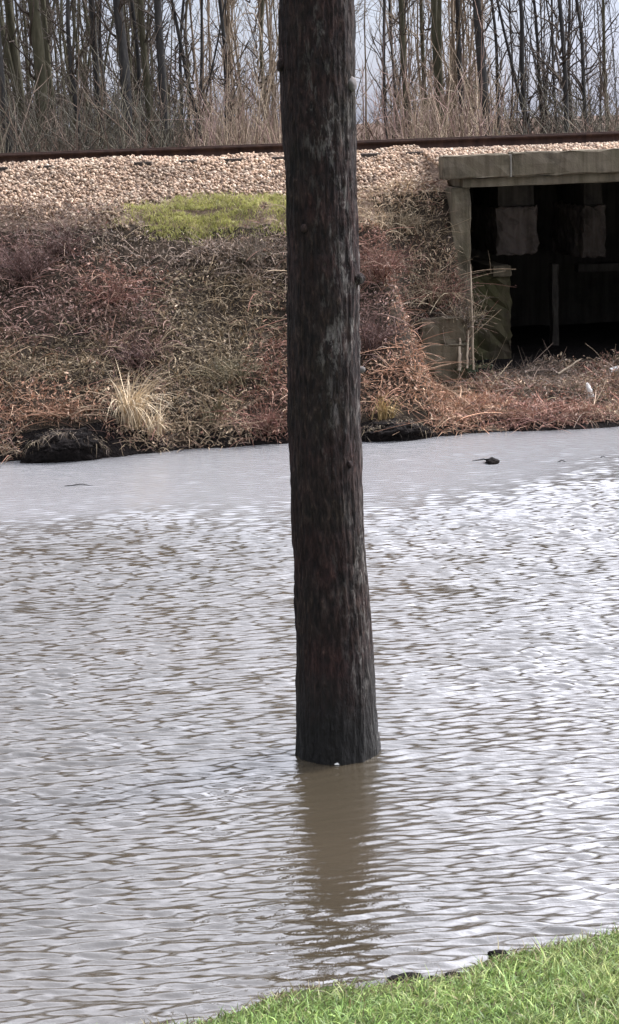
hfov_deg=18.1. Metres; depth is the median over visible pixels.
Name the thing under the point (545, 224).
railway bridge
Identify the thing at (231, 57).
bare tree
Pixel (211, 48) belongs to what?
bare tree
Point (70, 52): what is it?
bare tree
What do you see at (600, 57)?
bare tree
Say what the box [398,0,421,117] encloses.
bare tree
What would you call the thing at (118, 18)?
bare tree
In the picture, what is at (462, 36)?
bare tree
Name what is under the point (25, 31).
bare tree
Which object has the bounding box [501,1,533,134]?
bare tree
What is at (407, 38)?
bare tree
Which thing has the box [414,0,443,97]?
bare tree
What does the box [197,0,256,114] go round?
bare tree
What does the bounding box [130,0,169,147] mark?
bare tree
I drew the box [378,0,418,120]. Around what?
bare tree
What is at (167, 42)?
bare tree
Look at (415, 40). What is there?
bare tree
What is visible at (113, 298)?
bramble bush
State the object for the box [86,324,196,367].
bramble bush
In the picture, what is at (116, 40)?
bare tree
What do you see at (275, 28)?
bare tree
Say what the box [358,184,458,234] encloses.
bramble bush
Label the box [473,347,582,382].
bramble bush
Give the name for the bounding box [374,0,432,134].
bare tree
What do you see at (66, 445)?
earth mound
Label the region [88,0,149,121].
bare tree
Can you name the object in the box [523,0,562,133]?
bare tree
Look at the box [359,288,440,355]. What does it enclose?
bramble bush
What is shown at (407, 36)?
bare tree
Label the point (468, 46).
bare tree
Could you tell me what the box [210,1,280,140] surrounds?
bare tree
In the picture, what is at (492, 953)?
mud clod
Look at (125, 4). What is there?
bare tree
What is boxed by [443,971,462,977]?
mud clod
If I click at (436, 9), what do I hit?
bare tree
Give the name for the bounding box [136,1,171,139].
bare tree
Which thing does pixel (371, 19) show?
sky
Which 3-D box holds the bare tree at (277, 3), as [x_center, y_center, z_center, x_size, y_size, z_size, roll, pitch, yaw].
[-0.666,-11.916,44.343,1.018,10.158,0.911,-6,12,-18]
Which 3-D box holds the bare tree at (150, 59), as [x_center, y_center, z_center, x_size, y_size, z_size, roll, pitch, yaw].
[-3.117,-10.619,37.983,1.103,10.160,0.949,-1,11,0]
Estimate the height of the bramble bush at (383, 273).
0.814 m
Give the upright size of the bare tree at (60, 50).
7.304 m
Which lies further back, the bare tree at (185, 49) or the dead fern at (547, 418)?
the bare tree at (185, 49)
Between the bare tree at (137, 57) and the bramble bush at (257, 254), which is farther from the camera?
the bare tree at (137, 57)
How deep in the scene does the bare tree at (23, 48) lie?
44.20 m
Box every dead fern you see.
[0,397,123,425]
[376,395,545,433]
[465,394,618,429]
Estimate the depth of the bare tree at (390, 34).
36.74 m
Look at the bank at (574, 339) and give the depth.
23.88 m
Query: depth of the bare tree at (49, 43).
48.47 m
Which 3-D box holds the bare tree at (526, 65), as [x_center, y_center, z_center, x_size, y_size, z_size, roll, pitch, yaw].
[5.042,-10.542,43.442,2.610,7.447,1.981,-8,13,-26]
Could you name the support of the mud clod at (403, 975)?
on the bank at (302, 993)
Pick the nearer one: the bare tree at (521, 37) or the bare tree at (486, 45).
the bare tree at (521, 37)
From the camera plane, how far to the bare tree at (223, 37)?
34.54 m
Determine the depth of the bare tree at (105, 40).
41.16 m
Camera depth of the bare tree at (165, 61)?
39.33 m
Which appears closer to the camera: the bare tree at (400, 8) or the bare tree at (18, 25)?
the bare tree at (400, 8)
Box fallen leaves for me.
[0,175,618,457]
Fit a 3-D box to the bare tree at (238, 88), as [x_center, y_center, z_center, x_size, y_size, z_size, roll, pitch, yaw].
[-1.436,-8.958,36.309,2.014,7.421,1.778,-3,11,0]
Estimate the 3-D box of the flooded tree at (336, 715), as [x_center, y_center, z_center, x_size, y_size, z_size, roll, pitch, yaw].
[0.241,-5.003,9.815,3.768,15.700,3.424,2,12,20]
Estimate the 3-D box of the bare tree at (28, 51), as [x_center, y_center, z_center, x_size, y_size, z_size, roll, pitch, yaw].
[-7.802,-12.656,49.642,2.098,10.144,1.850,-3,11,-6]
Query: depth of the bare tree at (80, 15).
40.43 m
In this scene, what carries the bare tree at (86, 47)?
on the woodland floor
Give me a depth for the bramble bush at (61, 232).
24.09 m
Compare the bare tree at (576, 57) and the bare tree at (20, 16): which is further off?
the bare tree at (20, 16)
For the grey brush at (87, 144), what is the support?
on the woodland floor
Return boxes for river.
[0,427,618,1023]
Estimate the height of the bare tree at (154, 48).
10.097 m
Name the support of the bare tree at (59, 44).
on the woodland floor
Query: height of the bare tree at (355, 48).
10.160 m
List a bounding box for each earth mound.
[12,427,110,463]
[361,416,435,441]
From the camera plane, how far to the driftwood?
20.93 m
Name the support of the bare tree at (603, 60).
on the woodland floor
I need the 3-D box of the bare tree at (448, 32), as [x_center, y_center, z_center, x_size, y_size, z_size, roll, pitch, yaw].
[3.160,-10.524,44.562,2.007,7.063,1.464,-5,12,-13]
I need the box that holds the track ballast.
[0,141,618,247]
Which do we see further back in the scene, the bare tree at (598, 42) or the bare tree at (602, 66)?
the bare tree at (598, 42)
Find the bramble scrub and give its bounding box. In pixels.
[0,170,618,463]
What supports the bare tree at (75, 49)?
on the woodland floor
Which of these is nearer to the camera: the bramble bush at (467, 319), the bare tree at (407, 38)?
the bramble bush at (467, 319)
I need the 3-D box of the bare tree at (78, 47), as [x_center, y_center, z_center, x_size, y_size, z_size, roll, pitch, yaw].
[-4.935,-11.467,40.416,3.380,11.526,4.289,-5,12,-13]
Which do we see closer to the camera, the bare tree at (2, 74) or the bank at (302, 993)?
the bank at (302, 993)
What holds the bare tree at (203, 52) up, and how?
on the woodland floor
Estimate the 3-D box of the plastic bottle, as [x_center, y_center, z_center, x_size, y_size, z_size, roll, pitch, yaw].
[3.498,-1.522,24.284,0.084,0.200,0.067,-27,19,-17]
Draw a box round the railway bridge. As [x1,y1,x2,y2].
[419,148,618,383]
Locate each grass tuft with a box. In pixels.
[98,356,186,433]
[141,397,177,435]
[196,384,243,423]
[371,394,404,419]
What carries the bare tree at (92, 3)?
on the woodland floor
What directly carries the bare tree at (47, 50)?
on the woodland floor
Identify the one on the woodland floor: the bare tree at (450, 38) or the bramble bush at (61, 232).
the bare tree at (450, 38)
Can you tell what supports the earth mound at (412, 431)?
on the bank at (574, 339)
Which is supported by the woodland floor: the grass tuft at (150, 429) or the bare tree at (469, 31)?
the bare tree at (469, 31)
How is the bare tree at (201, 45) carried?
on the woodland floor
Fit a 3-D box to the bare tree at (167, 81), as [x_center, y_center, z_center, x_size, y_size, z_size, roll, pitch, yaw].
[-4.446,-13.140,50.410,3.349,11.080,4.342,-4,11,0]
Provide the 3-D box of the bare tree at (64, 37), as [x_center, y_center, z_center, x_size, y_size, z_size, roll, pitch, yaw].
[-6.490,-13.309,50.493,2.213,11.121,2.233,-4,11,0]
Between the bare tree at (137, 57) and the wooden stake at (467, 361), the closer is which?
the wooden stake at (467, 361)
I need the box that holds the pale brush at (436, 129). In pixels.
[150,0,543,145]
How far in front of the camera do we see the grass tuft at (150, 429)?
22.45 m
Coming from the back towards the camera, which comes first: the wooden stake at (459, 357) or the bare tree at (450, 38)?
the bare tree at (450, 38)
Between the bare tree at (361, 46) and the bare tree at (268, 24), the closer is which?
the bare tree at (268, 24)
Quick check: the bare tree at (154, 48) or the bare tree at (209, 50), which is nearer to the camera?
the bare tree at (209, 50)
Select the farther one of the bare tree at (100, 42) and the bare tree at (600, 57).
the bare tree at (600, 57)
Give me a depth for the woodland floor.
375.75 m
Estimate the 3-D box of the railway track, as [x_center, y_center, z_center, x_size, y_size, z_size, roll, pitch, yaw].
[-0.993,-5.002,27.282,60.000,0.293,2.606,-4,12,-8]
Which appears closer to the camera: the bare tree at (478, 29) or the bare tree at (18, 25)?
the bare tree at (478, 29)
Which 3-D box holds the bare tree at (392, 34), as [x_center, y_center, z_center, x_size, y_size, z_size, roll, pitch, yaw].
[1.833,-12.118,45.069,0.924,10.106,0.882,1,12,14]
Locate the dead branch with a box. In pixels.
[558,358,581,374]
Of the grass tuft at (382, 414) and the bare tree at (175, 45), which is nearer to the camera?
the grass tuft at (382, 414)
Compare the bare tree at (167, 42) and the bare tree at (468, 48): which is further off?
the bare tree at (167, 42)
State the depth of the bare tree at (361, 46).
44.86 m
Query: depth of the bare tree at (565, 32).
44.95 m
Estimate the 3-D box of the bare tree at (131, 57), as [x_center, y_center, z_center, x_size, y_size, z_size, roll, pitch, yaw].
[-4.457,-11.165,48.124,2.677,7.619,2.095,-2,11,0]
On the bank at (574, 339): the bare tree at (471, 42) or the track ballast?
the track ballast
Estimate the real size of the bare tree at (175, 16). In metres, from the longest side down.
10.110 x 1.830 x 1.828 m
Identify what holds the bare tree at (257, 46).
on the woodland floor
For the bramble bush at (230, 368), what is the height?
0.710 m
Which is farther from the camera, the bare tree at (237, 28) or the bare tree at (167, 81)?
the bare tree at (167, 81)
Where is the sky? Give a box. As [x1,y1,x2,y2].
[2,0,618,129]
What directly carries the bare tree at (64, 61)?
on the woodland floor
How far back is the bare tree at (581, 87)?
35.44 m
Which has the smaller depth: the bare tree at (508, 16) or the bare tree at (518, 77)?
the bare tree at (518, 77)
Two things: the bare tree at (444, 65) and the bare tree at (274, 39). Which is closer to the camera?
the bare tree at (444, 65)
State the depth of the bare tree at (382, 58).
34.21 m
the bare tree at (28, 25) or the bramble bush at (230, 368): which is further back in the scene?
the bare tree at (28, 25)
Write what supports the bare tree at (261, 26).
on the woodland floor
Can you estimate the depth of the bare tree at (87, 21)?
38.04 m
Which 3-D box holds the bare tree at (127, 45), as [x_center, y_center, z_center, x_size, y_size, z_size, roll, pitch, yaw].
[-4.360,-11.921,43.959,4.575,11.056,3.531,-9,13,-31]
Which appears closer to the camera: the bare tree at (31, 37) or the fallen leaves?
the fallen leaves
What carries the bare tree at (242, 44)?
on the woodland floor
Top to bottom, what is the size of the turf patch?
0.720 m
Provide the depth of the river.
11.97 m
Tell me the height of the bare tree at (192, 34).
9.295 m
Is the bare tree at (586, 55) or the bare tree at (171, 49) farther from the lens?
the bare tree at (586, 55)
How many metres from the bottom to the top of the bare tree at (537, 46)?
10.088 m
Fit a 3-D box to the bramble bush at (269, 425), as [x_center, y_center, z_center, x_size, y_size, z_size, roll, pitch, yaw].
[-0.552,-1.265,22.545,1.432,0.775,1.569,-2,11,0]
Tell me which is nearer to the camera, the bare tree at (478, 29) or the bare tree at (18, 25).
the bare tree at (478, 29)
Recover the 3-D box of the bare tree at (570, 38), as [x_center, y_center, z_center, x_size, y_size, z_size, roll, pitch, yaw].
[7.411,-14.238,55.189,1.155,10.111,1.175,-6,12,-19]
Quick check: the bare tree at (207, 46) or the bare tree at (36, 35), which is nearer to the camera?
the bare tree at (36, 35)
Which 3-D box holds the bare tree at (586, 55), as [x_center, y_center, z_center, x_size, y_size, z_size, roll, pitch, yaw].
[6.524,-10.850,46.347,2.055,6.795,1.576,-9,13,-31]
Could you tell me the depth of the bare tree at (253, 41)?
37.58 m
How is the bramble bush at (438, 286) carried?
on the bank at (574, 339)
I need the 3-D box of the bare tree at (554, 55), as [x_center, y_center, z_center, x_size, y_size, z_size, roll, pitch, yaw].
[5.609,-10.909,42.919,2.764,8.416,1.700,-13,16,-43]
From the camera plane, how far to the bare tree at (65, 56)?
40.13 m
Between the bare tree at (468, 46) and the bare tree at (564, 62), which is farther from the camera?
the bare tree at (468, 46)
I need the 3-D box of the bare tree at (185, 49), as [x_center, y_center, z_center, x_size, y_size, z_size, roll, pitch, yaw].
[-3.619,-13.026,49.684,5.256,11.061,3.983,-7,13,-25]
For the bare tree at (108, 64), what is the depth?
39.26 m
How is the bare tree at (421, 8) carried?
on the woodland floor
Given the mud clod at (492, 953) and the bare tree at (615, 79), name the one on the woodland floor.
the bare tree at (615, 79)
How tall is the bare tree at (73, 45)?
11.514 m
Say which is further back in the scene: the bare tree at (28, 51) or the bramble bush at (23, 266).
the bare tree at (28, 51)
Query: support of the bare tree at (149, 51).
on the woodland floor
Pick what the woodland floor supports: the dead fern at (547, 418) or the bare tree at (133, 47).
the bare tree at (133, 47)
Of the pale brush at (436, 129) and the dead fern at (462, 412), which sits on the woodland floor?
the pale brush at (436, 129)
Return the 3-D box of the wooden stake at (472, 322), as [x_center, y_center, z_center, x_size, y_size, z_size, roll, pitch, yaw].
[2.080,-2.492,24.838,0.030,1.335,0.178,-2,11,0]
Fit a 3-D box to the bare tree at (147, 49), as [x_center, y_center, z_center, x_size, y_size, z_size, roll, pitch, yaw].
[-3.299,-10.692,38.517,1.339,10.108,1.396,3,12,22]
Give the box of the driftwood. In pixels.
[473,457,499,464]
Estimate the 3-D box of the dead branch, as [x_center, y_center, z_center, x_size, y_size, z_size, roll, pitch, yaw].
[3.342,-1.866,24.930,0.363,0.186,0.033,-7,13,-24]
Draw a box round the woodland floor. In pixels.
[155,115,618,143]
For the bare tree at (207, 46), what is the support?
on the woodland floor
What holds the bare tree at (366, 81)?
on the woodland floor
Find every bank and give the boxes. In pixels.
[0,148,618,461]
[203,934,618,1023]
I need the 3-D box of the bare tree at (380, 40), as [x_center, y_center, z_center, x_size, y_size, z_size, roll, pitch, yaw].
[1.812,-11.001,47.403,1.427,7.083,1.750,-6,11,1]
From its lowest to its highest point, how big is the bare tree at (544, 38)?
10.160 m
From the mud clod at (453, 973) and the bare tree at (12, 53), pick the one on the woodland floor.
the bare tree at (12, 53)
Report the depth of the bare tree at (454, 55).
35.62 m
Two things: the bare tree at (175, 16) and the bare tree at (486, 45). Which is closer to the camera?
the bare tree at (175, 16)
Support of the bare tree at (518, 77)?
on the woodland floor
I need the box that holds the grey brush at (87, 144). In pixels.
[0,3,618,152]
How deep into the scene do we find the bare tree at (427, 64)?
35.49 m
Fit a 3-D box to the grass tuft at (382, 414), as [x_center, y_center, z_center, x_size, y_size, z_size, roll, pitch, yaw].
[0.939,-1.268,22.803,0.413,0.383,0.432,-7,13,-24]
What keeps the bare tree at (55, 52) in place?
on the woodland floor
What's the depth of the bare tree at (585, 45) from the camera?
48.64 m
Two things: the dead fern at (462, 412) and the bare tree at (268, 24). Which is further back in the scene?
the bare tree at (268, 24)
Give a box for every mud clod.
[387,972,423,983]
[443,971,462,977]
[487,949,509,958]
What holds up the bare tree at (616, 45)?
on the woodland floor
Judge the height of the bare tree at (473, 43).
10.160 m
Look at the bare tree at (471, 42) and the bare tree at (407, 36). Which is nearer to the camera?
the bare tree at (471, 42)
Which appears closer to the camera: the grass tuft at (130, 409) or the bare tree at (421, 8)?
the grass tuft at (130, 409)
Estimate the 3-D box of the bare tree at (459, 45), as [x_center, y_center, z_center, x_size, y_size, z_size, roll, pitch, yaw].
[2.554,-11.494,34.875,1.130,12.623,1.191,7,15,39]
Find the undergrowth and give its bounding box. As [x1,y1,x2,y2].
[8,92,617,152]
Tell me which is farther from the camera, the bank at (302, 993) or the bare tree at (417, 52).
the bare tree at (417, 52)
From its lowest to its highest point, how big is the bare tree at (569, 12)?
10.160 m
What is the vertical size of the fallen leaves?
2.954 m
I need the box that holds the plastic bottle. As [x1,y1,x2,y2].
[586,383,593,397]
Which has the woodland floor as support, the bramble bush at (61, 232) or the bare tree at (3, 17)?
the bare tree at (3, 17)
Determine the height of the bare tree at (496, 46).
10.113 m
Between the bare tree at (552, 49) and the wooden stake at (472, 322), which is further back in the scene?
the bare tree at (552, 49)
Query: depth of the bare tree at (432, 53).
37.81 m
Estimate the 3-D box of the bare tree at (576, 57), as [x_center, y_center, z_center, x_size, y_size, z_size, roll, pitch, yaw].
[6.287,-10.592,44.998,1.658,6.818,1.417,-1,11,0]
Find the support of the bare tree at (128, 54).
on the woodland floor
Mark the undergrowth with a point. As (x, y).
(357, 134)
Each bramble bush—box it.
[0,203,106,284]
[9,205,116,254]
[50,270,186,305]
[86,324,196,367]
[171,327,276,388]
[202,377,286,435]
[208,219,286,268]
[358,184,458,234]
[359,221,433,284]
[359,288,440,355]
[398,227,516,312]
[416,279,499,333]
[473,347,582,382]
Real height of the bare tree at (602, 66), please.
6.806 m
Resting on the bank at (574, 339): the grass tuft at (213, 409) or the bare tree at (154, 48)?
the grass tuft at (213, 409)
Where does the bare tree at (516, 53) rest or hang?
on the woodland floor
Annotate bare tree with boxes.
[0,0,24,152]
[0,0,34,150]
[0,0,57,151]
[0,0,65,128]
[0,10,69,110]
[3,2,31,98]
[4,0,113,113]
[6,0,67,150]
[8,1,33,136]
[13,0,65,135]
[13,0,107,138]
[14,0,131,133]
[15,0,39,77]
[15,0,82,113]
[17,0,60,94]
[22,0,165,140]
[26,0,67,148]
[26,0,85,130]
[27,0,91,137]
[28,0,113,149]
[32,1,71,114]
[39,0,93,135]
[46,0,152,133]
[48,0,71,114]
[53,1,82,104]
[57,1,114,112]
[62,0,106,114]
[65,0,115,146]
[69,0,116,136]
[72,0,158,136]
[81,0,168,129]
[84,0,149,148]
[85,0,119,148]
[87,0,133,127]
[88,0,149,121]
[92,1,175,121]
[100,0,168,147]
[103,0,208,128]
[103,1,142,120]
[104,1,167,119]
[107,2,134,122]
[109,0,235,146]
[120,34,176,132]
[126,0,161,142]
[128,3,171,121]
[129,1,199,141]
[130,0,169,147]
[131,0,163,144]
[131,0,178,146]
[132,1,173,118]
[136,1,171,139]
[144,0,193,106]
[147,0,240,145]
[150,0,200,144]
[154,0,252,142]
[156,0,225,145]
[168,0,231,139]
[168,0,249,136]
[175,0,242,145]
[184,0,271,131]
[193,0,251,144]
[196,0,256,134]
[196,0,258,144]
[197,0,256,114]
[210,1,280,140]
[213,0,280,136]
[223,0,255,131]
[226,0,278,142]
[228,0,278,135]
[231,0,281,133]
[233,0,277,135]
[241,0,278,123]
[242,0,281,143]
[256,0,279,124]
[270,0,280,129]
[273,6,279,84]
[354,0,372,129]
[355,0,377,131]
[355,0,395,139]
[355,2,386,133]
[357,0,401,127]
[357,0,412,139]
[357,0,473,136]
[368,0,408,130]
[369,0,432,104]
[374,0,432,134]
[377,2,426,102]
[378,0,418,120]
[380,0,401,111]
[388,0,470,132]
[391,0,423,137]
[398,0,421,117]
[398,7,489,112]
[404,5,449,104]
[405,0,423,120]
[410,0,459,134]
[412,0,433,124]
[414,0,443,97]
[423,0,490,90]
[426,0,465,134]
[427,0,448,103]
[427,0,515,120]
[442,0,466,123]
[442,0,496,103]
[442,0,514,124]
[442,1,463,136]
[444,0,485,116]
[444,0,485,134]
[449,0,475,130]
[450,2,477,106]
[462,0,513,135]
[468,0,506,119]
[470,0,521,135]
[477,1,502,134]
[488,0,534,127]
[488,0,568,133]
[491,0,528,128]
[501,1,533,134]
[506,0,561,133]
[509,0,533,134]
[513,0,558,133]
[514,0,601,132]
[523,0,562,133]
[523,1,601,130]
[529,0,559,132]
[533,0,575,129]
[539,0,600,131]
[542,0,593,130]
[550,0,616,131]
[554,0,590,123]
[555,0,567,132]
[563,2,597,128]
[565,0,617,123]
[571,0,598,125]
[579,0,617,131]
[583,0,618,127]
[583,0,618,131]
[591,0,611,128]
[605,0,618,124]
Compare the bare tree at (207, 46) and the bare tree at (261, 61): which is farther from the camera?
the bare tree at (207, 46)
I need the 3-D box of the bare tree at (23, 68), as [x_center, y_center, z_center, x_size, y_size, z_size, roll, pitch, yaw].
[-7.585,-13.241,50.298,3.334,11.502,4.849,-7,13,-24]
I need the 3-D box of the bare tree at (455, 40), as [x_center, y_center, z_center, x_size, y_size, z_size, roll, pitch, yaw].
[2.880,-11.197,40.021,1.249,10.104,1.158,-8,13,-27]
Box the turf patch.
[101,190,286,245]
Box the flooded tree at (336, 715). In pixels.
[277,0,380,765]
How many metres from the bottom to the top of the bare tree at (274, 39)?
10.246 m
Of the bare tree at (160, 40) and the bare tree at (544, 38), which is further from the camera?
the bare tree at (544, 38)
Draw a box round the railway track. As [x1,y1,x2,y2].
[0,131,618,171]
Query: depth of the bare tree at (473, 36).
39.13 m
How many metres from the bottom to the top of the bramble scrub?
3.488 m
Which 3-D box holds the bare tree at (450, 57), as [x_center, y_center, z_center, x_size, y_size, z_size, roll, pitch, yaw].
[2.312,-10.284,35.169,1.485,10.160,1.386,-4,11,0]
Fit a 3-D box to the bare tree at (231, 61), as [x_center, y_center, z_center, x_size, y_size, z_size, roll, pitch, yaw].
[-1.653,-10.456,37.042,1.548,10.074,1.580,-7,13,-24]
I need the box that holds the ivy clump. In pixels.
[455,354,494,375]
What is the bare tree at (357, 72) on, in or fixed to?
on the woodland floor
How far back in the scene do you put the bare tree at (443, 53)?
40.45 m
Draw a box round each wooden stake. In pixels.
[457,338,461,370]
[466,330,468,368]
[470,264,474,369]

